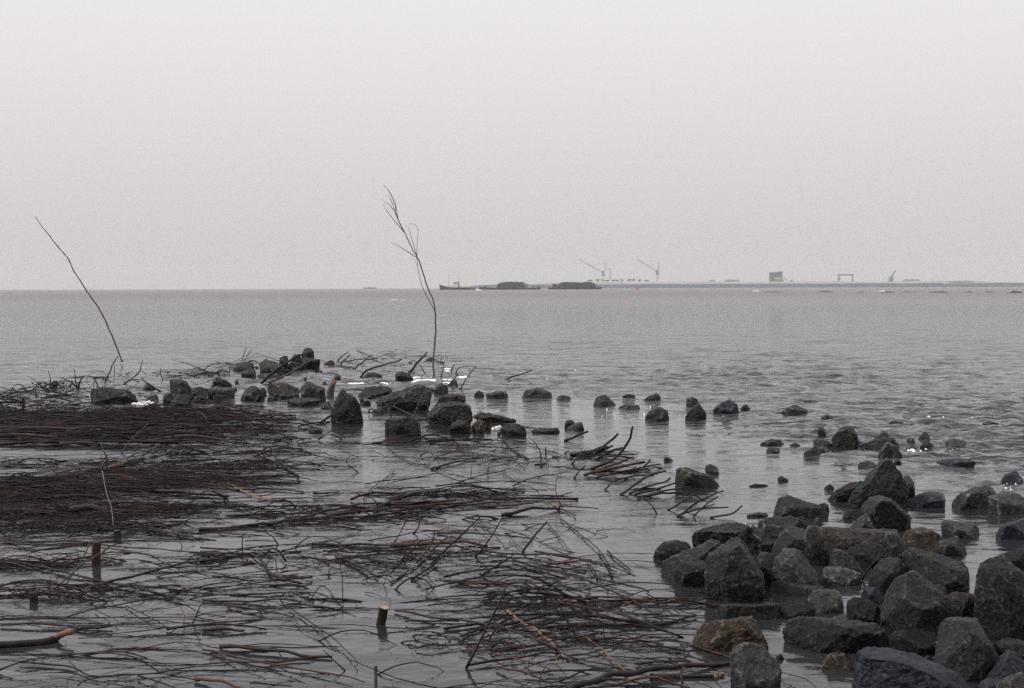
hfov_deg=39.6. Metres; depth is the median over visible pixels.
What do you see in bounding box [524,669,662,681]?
branch
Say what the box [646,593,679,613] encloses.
branch
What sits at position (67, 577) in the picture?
branch
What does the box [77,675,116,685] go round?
branch
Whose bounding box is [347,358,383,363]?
branch
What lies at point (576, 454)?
branch
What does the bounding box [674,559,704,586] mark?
rock
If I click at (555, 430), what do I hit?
rock
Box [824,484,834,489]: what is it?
rock
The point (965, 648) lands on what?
rock
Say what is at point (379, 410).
rock
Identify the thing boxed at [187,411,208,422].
branch
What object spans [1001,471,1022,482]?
rock
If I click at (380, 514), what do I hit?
branch
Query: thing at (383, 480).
branch
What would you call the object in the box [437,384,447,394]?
rock
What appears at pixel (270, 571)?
branch
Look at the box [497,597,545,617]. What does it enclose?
branch
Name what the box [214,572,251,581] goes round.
branch
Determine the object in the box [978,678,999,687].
rock
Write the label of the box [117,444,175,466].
branch
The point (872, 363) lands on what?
water
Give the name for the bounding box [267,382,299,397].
rock
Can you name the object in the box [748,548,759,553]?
rock
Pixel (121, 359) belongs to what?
bare sapling
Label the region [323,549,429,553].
branch
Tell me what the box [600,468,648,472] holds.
branch
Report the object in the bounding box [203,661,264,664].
branch
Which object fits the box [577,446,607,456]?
branch
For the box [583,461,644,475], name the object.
branch
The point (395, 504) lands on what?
branch
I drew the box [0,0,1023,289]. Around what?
sky
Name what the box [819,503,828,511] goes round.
rock
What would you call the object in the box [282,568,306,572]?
branch
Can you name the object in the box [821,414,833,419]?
rock
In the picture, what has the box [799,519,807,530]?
rock
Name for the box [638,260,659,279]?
crane
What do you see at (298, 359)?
rock
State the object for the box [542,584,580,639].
branch
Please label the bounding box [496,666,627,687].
branch
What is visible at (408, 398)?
rock
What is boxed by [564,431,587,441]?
branch
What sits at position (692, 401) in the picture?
rock
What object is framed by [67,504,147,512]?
branch
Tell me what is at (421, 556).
branch
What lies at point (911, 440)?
rock
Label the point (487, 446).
branch
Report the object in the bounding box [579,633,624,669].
branch
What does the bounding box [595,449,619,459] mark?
branch
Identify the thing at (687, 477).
rock
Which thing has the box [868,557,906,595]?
rock
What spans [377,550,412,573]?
branch
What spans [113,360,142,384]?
branch
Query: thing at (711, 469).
rock
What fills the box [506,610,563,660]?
branch
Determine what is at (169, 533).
branch
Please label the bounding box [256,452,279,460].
branch
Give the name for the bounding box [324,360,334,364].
rock
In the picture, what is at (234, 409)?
branch
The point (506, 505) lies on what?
branch
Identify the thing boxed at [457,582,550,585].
branch
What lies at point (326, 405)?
rock
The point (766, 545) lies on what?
rock
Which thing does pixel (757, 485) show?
rock
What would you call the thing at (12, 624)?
branch
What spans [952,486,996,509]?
rock
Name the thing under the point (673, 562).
rock
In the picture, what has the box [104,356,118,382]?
branch
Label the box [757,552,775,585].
rock
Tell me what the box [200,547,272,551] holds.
branch
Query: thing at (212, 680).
branch
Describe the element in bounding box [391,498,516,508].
branch
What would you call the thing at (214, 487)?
branch
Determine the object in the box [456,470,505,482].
branch
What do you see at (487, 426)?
rock
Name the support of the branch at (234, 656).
on the water
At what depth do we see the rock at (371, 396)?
25.70 m
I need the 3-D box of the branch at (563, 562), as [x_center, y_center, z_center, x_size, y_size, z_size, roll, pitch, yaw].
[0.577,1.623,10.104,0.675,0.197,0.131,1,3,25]
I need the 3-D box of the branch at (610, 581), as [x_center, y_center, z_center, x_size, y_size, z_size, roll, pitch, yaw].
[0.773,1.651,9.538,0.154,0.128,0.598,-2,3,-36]
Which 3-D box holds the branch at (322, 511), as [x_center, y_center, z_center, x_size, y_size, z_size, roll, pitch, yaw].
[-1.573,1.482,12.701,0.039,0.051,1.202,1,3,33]
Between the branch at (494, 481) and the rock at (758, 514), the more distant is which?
the branch at (494, 481)
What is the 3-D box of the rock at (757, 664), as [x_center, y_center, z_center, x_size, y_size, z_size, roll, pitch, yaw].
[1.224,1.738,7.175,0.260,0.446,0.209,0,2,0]
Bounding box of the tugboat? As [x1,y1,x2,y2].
[439,272,474,289]
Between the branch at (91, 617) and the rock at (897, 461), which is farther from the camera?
the rock at (897, 461)
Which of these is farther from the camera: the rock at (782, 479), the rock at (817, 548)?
the rock at (782, 479)
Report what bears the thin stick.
on the water
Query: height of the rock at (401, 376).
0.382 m
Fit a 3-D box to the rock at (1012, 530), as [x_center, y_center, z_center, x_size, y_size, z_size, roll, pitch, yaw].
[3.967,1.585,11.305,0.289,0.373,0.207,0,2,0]
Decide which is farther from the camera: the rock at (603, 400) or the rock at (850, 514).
the rock at (603, 400)
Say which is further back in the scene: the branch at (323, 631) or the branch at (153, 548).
the branch at (153, 548)
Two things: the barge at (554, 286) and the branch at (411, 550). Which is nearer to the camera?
the branch at (411, 550)
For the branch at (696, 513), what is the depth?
12.35 m
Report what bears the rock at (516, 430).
on the water
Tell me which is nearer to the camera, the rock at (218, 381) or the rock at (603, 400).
the rock at (603, 400)
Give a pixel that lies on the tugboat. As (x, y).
(455, 286)
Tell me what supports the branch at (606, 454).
on the water
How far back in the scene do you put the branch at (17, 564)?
10.20 m
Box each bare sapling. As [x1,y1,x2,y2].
[35,216,122,361]
[381,185,436,376]
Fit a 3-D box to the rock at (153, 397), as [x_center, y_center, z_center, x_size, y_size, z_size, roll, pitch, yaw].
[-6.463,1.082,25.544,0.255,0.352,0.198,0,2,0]
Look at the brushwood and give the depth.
12.79 m
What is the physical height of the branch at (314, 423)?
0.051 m
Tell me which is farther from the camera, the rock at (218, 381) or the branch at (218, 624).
the rock at (218, 381)
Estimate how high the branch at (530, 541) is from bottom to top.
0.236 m
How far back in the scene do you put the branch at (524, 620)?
8.49 m
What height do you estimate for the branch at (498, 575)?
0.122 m
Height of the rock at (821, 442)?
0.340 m
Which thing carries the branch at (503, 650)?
on the water
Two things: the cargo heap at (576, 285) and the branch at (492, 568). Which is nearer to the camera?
the branch at (492, 568)
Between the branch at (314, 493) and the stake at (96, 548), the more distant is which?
the branch at (314, 493)
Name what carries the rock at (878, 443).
on the water
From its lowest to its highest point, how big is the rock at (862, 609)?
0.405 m
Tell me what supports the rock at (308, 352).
on the water
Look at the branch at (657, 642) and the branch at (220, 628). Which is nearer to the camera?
the branch at (657, 642)
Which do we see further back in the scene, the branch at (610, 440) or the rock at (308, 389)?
the rock at (308, 389)
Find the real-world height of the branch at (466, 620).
0.195 m
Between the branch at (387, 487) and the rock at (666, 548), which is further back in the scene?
the branch at (387, 487)
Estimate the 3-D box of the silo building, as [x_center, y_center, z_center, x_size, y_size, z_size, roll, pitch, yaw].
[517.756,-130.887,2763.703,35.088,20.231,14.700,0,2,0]
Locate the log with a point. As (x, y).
(37, 642)
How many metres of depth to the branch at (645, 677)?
7.05 m
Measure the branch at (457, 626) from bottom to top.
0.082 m
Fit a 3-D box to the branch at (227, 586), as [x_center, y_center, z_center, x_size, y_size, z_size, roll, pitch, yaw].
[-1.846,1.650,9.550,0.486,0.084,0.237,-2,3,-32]
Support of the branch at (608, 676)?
on the water
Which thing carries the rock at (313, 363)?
on the water
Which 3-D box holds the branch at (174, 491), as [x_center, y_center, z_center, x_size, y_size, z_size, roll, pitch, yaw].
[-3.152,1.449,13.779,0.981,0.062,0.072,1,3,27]
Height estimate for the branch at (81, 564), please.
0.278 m
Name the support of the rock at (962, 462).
on the water
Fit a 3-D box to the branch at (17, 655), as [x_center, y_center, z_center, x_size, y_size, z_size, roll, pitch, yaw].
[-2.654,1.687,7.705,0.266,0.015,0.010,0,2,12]
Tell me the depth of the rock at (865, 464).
15.64 m
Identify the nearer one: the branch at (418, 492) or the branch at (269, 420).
the branch at (418, 492)
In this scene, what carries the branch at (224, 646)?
on the water
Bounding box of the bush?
[33,379,77,388]
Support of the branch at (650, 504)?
on the water
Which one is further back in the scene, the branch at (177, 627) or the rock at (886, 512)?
the rock at (886, 512)
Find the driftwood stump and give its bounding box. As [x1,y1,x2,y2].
[326,374,340,395]
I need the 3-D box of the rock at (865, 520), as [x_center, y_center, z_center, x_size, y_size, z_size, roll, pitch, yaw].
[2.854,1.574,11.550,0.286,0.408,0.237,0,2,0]
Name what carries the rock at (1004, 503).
on the water
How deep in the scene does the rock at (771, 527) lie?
11.39 m
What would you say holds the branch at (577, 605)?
on the water
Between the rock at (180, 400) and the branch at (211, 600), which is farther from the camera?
the rock at (180, 400)
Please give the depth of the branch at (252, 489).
14.06 m
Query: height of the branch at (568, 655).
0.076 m
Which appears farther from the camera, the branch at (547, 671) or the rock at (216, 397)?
the rock at (216, 397)
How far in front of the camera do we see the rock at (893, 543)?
9.78 m
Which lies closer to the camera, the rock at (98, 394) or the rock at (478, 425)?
the rock at (478, 425)
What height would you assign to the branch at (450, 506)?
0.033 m
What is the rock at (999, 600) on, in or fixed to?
on the water
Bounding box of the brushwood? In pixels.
[0,347,794,687]
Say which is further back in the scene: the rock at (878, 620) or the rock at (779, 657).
the rock at (878, 620)
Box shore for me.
[471,283,1023,288]
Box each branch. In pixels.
[0,465,67,468]
[0,539,36,545]
[0,558,201,600]
[0,561,31,569]
[0,611,192,619]
[0,622,110,628]
[0,652,177,672]
[0,654,40,656]
[5,470,55,478]
[22,661,244,676]
[57,541,90,585]
[65,547,107,585]
[66,598,225,616]
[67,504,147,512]
[70,625,111,629]
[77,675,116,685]
[78,636,199,639]
[90,558,226,588]
[100,442,108,463]
[101,544,226,557]
[102,540,188,552]
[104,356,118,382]
[108,444,159,467]
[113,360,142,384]
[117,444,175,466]
[121,423,148,452]
[125,642,226,655]
[126,605,165,626]
[128,529,203,538]
[137,675,175,687]
[141,377,161,391]
[143,525,193,536]
[154,489,228,496]
[161,477,227,489]
[166,623,226,632]
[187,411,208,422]
[192,600,205,623]
[194,677,240,687]
[198,513,402,530]
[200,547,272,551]
[200,551,255,562]
[202,482,303,491]
[202,503,319,510]
[202,598,320,611]
[202,627,244,631]
[202,648,364,682]
[203,582,253,588]
[203,623,266,630]
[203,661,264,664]
[212,413,288,421]
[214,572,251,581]
[215,406,295,420]
[218,652,266,673]
[219,644,331,658]
[220,479,299,483]
[227,604,293,617]
[231,484,277,500]
[235,508,299,513]
[244,557,308,584]
[250,681,308,686]
[251,553,298,578]
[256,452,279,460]
[260,354,302,383]
[264,656,313,663]
[266,360,310,382]
[270,664,303,676]
[281,463,298,476]
[281,535,358,550]
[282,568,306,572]
[289,607,357,665]
[296,502,375,517]
[301,418,331,425]
[301,591,342,606]
[311,542,426,546]
[313,491,339,494]
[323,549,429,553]
[323,650,344,670]
[335,555,385,577]
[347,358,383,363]
[359,509,429,518]
[360,359,401,376]
[363,471,393,499]
[365,477,429,483]
[373,493,416,511]
[376,500,430,505]
[377,486,429,488]
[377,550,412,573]
[388,448,430,465]
[389,548,435,582]
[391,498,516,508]
[391,539,487,546]
[392,473,480,483]
[393,406,423,419]
[394,492,447,500]
[394,499,455,503]
[394,609,632,670]
[403,539,422,559]
[405,619,458,621]
[408,352,426,372]
[411,552,447,580]
[412,513,419,531]
[414,634,467,642]
[416,530,435,561]
[416,638,515,648]
[427,536,447,552]
[427,550,485,554]
[431,457,473,469]
[431,516,481,564]
[435,480,555,487]
[437,502,498,509]
[437,532,529,538]
[444,567,497,579]
[444,619,524,629]
[450,574,564,582]
[455,444,518,456]
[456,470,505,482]
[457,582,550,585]
[460,616,506,636]
[465,584,507,668]
[468,645,552,670]
[469,652,575,665]
[473,524,506,555]
[474,519,501,556]
[481,554,512,575]
[482,550,591,559]
[483,503,533,506]
[483,588,581,598]
[490,626,594,652]
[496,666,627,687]
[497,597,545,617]
[497,610,565,626]
[501,506,559,516]
[503,436,528,459]
[505,370,532,379]
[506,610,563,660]
[510,594,597,621]
[512,472,575,486]
[512,559,662,620]
[522,521,547,551]
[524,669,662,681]
[526,580,689,654]
[529,593,621,607]
[534,550,634,575]
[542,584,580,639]
[546,501,576,515]
[546,557,616,571]
[547,523,573,555]
[552,601,652,624]
[558,505,598,508]
[560,517,607,561]
[561,614,696,626]
[561,635,690,650]
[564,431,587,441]
[566,640,622,656]
[566,661,729,687]
[570,447,622,455]
[576,433,618,452]
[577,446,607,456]
[578,454,636,457]
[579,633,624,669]
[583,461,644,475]
[585,445,612,455]
[590,426,633,468]
[590,576,648,592]
[594,463,660,477]
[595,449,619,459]
[598,457,631,469]
[598,551,612,576]
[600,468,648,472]
[607,550,630,570]
[614,473,647,479]
[615,676,689,687]
[619,469,665,494]
[623,597,683,605]
[629,477,670,493]
[634,482,677,495]
[636,660,690,664]
[637,492,683,498]
[641,496,656,513]
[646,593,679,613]
[647,486,690,494]
[650,673,718,683]
[667,494,694,509]
[668,651,701,661]
[677,490,723,516]
[678,507,728,514]
[693,496,718,516]
[693,646,815,686]
[710,505,741,517]
[714,672,724,678]
[862,548,887,580]
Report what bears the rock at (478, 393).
on the water
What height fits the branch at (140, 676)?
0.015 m
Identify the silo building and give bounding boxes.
[769,271,787,281]
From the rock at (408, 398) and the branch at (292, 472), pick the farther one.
the rock at (408, 398)
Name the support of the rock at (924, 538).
on the water
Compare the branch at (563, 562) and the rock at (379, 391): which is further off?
the rock at (379, 391)
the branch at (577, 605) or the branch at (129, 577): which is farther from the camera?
the branch at (129, 577)
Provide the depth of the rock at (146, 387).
27.95 m
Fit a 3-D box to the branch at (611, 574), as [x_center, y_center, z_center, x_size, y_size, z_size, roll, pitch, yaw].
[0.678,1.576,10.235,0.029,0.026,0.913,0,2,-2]
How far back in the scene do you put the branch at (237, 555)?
10.57 m
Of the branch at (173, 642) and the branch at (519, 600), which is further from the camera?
the branch at (519, 600)
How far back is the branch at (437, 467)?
15.96 m
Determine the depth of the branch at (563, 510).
12.64 m
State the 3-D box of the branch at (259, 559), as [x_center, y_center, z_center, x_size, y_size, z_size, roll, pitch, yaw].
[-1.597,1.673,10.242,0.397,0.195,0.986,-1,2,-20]
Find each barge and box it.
[479,282,540,289]
[548,284,601,288]
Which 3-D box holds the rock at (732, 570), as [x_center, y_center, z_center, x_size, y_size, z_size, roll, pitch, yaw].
[1.429,1.562,9.282,0.393,0.595,0.583,0,2,0]
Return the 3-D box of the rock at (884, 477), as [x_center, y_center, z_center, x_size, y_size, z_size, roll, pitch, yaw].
[3.313,1.375,12.929,0.606,0.675,0.491,0,2,0]
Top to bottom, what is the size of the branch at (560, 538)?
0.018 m
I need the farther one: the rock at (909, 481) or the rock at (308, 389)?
the rock at (308, 389)
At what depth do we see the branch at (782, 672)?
7.25 m
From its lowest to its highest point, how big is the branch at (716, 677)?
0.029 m
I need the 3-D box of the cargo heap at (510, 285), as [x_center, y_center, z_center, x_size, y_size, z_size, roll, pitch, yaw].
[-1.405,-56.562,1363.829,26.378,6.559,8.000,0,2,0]
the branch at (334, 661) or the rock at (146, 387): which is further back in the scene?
the rock at (146, 387)
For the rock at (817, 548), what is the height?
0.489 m
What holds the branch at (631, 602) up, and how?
on the water
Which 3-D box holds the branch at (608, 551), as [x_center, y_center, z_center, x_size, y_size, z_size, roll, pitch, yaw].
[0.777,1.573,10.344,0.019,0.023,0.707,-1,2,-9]
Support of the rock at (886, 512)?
on the water
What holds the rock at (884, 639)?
in the water
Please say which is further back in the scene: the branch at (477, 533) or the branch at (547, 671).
the branch at (477, 533)
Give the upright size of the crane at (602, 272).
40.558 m
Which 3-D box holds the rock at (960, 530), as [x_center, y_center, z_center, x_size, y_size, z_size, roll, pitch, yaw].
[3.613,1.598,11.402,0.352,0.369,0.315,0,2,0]
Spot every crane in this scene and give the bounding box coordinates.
[580,260,605,277]
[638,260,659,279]
[837,274,853,280]
[888,270,895,281]
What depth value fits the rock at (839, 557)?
9.97 m
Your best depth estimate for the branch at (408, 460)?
16.17 m
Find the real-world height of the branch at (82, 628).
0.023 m
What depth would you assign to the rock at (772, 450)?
17.11 m
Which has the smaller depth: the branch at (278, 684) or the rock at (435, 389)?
the branch at (278, 684)
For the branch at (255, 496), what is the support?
on the water
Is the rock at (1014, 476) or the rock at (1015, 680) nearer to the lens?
the rock at (1015, 680)
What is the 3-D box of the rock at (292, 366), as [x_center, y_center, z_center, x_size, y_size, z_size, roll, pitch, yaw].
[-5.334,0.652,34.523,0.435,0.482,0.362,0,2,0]
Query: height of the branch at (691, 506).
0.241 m
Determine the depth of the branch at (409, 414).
21.47 m
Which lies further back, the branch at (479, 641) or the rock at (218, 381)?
the rock at (218, 381)
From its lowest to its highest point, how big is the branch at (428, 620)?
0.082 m
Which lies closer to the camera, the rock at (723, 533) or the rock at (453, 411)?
the rock at (723, 533)
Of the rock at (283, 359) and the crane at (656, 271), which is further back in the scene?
the crane at (656, 271)
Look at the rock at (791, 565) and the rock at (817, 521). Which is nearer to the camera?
the rock at (791, 565)
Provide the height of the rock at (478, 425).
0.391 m
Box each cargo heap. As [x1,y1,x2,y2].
[497,282,523,287]
[556,282,595,287]
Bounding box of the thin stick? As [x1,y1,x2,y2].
[102,471,113,524]
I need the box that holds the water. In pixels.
[0,287,1023,687]
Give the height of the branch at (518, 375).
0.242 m
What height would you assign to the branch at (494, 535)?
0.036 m
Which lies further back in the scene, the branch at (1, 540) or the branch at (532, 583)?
the branch at (1, 540)
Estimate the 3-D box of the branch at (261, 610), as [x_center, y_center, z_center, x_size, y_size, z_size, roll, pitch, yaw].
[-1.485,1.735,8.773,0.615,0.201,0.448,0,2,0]
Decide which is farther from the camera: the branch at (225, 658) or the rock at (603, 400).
the rock at (603, 400)
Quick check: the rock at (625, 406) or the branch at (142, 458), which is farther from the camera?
the rock at (625, 406)
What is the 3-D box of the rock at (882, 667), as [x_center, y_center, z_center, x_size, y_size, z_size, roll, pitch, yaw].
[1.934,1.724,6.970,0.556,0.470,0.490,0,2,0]
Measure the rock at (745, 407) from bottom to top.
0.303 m
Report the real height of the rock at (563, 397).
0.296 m
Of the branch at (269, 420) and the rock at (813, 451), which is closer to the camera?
the rock at (813, 451)
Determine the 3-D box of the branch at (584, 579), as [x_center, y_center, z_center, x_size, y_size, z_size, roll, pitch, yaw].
[0.500,1.673,9.454,0.282,0.206,2.081,-1,2,-21]
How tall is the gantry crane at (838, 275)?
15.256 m
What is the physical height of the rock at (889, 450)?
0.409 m
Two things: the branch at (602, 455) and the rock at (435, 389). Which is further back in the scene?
the rock at (435, 389)
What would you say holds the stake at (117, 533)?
in the water
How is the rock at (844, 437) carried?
on the water
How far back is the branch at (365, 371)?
31.78 m
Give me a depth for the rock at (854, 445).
17.43 m
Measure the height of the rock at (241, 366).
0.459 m
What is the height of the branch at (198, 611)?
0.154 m
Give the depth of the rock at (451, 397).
24.84 m
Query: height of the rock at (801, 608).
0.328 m
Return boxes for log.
[0,629,73,647]
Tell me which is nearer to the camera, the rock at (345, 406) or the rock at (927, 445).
the rock at (927, 445)
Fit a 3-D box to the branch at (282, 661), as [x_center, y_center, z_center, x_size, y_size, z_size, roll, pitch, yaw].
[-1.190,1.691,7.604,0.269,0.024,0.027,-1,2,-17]
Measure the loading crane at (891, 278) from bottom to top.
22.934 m
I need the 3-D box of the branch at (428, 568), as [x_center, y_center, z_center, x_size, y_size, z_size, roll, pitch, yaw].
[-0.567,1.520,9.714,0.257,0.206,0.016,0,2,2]
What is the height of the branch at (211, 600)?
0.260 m
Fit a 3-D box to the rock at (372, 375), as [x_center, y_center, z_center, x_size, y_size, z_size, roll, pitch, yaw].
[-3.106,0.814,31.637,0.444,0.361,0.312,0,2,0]
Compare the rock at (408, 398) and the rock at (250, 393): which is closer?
the rock at (408, 398)
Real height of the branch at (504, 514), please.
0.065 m
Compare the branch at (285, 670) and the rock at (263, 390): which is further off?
the rock at (263, 390)
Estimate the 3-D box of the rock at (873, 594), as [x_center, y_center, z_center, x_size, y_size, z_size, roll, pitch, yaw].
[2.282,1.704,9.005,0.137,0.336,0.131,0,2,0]
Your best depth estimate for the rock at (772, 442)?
18.02 m
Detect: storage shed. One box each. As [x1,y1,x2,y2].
[724,279,739,281]
[903,279,919,280]
[944,280,975,283]
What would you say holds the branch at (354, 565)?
on the water
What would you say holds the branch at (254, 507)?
on the water
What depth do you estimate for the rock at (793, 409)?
22.29 m
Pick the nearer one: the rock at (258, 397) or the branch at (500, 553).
the branch at (500, 553)
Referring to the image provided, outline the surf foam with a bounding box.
[132,368,500,428]
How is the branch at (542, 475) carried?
on the water
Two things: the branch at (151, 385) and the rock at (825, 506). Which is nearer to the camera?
the rock at (825, 506)
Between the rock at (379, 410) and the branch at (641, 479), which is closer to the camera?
the branch at (641, 479)
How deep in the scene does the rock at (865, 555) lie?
10.12 m
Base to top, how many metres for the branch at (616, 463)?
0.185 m
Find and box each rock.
[90,387,137,403]
[142,383,154,390]
[146,394,158,399]
[163,393,171,403]
[170,379,191,399]
[170,395,190,406]
[191,386,209,399]
[209,386,234,399]
[211,377,231,387]
[213,392,220,401]
[233,362,254,370]
[240,386,264,401]
[241,369,255,376]
[253,392,263,401]
[257,373,279,377]
[259,359,283,374]
[260,388,266,396]
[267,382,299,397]
[267,396,276,400]
[279,356,287,370]
[286,361,300,370]
[287,397,320,405]
[291,354,303,369]
[300,381,325,401]
[302,347,313,359]
[302,357,319,369]
[309,427,322,432]
[321,401,331,408]
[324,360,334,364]
[331,389,362,423]
[358,385,391,396]
[363,372,381,378]
[363,400,370,405]
[367,394,375,398]
[372,407,385,413]
[376,384,432,410]
[384,417,420,436]
[395,371,413,381]
[427,401,472,424]
[434,383,447,393]
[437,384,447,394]
[438,393,465,401]
[447,380,457,386]
[449,420,471,433]
[472,419,484,432]
[473,412,515,422]
[474,390,483,396]
[484,424,490,430]
[486,391,507,397]
[500,424,526,436]
[521,387,551,397]
[532,427,559,433]
[557,395,570,398]
[564,420,574,427]
[567,422,583,430]
[593,395,615,405]
[619,404,639,408]
[622,394,634,397]
[644,393,660,400]
[645,407,668,419]
[653,540,690,559]
[661,539,720,575]
[664,456,672,461]
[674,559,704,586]
[675,467,719,488]
[685,404,706,418]
[686,396,698,405]
[692,522,750,546]
[692,616,768,651]
[704,537,764,601]
[705,464,718,473]
[713,399,738,413]
[716,602,781,620]
[729,642,781,687]
[740,404,749,409]
[747,512,768,516]
[748,534,757,542]
[748,541,758,549]
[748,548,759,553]
[749,483,767,486]
[750,524,764,545]
[757,516,799,537]
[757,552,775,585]
[758,539,774,551]
[761,439,783,445]
[766,447,779,452]
[770,581,824,597]
[771,526,805,553]
[772,548,819,585]
[773,495,827,518]
[776,654,783,659]
[778,476,787,481]
[780,405,807,414]
[781,599,815,619]
[782,616,890,652]
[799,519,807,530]
[803,525,831,565]
[804,447,820,455]
[808,589,843,612]
[813,439,830,446]
[814,518,822,524]
[818,427,826,435]
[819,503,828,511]
[820,527,897,548]
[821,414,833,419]
[821,652,854,671]
[823,566,861,585]
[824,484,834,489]
[828,481,862,501]
[829,548,862,572]
[831,426,858,449]
[833,614,846,618]
[842,509,859,518]
[845,542,881,568]
[846,597,880,622]
[847,458,908,508]
[850,513,877,528]
[852,441,856,449]
[852,646,968,687]
[857,437,899,450]
[858,461,875,468]
[861,495,910,530]
[861,587,882,603]
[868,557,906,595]
[876,614,881,626]
[878,442,901,457]
[880,570,960,635]
[880,628,888,647]
[881,531,906,559]
[884,626,936,655]
[889,421,902,424]
[893,458,901,464]
[902,527,941,551]
[902,547,969,593]
[904,475,914,497]
[906,438,914,442]
[907,492,945,507]
[917,432,930,439]
[920,442,932,448]
[931,536,966,556]
[933,617,998,681]
[935,585,947,595]
[937,459,975,466]
[941,520,979,538]
[945,438,967,446]
[948,592,973,617]
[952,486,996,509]
[973,555,1023,641]
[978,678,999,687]
[982,421,998,424]
[986,649,1023,679]
[988,491,1023,514]
[993,638,1023,659]
[996,520,1023,539]
[996,672,1023,687]
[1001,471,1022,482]
[1003,548,1023,570]
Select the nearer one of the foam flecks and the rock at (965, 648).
the rock at (965, 648)
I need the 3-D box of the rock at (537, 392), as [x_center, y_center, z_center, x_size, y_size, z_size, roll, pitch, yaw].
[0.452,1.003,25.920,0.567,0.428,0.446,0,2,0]
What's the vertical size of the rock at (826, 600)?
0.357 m
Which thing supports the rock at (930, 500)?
on the water
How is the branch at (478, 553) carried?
on the water
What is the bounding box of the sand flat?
[528,281,1006,284]
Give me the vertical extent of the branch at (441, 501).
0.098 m
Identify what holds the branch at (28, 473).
on the water
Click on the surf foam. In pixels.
(414, 380)
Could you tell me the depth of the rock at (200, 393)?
25.54 m
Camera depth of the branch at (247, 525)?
12.01 m
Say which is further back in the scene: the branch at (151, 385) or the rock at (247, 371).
the rock at (247, 371)
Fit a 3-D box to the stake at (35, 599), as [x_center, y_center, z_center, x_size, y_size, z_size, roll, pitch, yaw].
[-3.067,1.768,9.121,0.057,0.364,0.055,0,2,0]
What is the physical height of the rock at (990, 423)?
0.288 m
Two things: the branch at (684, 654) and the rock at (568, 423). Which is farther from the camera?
the rock at (568, 423)
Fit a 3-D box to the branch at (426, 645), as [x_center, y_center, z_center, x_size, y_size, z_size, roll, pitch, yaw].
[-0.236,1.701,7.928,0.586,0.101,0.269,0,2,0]
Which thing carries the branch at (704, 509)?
on the water
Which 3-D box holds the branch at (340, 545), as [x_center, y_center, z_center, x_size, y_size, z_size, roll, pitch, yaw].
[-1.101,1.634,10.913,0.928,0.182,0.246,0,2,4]
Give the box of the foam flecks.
[546,371,1015,489]
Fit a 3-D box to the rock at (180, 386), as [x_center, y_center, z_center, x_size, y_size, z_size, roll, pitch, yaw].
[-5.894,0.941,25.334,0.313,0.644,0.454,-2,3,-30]
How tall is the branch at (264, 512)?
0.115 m
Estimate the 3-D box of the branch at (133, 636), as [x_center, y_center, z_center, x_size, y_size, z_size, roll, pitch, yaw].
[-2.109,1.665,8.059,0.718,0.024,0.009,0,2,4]
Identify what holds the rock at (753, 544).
on the water
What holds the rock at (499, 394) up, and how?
on the water
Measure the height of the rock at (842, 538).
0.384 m
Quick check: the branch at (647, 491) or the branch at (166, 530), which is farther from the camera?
the branch at (647, 491)
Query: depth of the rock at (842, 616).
8.46 m
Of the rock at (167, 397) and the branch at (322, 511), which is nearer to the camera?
the branch at (322, 511)
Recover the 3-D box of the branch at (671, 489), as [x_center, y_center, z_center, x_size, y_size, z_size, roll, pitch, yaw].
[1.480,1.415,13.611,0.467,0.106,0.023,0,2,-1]
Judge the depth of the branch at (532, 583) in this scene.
8.39 m
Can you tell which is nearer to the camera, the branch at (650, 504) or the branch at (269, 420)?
the branch at (650, 504)
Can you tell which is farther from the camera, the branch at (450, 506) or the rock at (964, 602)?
the branch at (450, 506)
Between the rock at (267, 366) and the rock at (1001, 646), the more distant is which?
the rock at (267, 366)
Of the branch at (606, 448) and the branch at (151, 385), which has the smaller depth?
the branch at (606, 448)
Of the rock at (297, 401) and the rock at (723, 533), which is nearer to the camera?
the rock at (723, 533)
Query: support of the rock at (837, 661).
on the water
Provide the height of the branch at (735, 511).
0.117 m
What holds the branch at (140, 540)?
on the water
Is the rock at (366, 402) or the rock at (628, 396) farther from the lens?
the rock at (628, 396)
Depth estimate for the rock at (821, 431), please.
18.96 m
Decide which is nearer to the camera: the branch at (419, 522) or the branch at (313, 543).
the branch at (313, 543)
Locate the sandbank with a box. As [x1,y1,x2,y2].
[929,291,949,292]
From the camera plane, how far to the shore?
2605.80 m
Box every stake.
[21,397,24,412]
[29,591,37,601]
[91,540,100,563]
[114,529,120,537]
[374,665,377,687]
[376,606,387,625]
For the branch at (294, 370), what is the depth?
29.79 m
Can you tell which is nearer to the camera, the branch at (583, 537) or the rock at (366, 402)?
the branch at (583, 537)
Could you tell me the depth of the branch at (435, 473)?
14.56 m
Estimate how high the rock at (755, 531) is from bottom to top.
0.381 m
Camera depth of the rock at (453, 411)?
20.78 m
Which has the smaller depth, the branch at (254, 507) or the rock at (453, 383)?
the branch at (254, 507)
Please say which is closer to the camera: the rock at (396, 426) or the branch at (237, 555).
the branch at (237, 555)
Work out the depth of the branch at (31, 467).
15.90 m
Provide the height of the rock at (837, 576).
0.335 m
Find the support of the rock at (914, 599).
on the water
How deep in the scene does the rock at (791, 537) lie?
10.69 m
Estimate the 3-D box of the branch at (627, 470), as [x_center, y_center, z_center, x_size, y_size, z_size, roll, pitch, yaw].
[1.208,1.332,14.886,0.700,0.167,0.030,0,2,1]
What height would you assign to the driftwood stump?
0.614 m
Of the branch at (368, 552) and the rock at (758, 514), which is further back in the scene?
the rock at (758, 514)
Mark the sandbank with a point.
(939, 292)
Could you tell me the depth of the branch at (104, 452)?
16.12 m
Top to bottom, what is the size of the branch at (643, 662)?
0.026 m
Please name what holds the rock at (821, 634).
on the water
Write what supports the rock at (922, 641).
on the water
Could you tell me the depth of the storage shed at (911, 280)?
2759.33 m
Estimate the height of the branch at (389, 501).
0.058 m

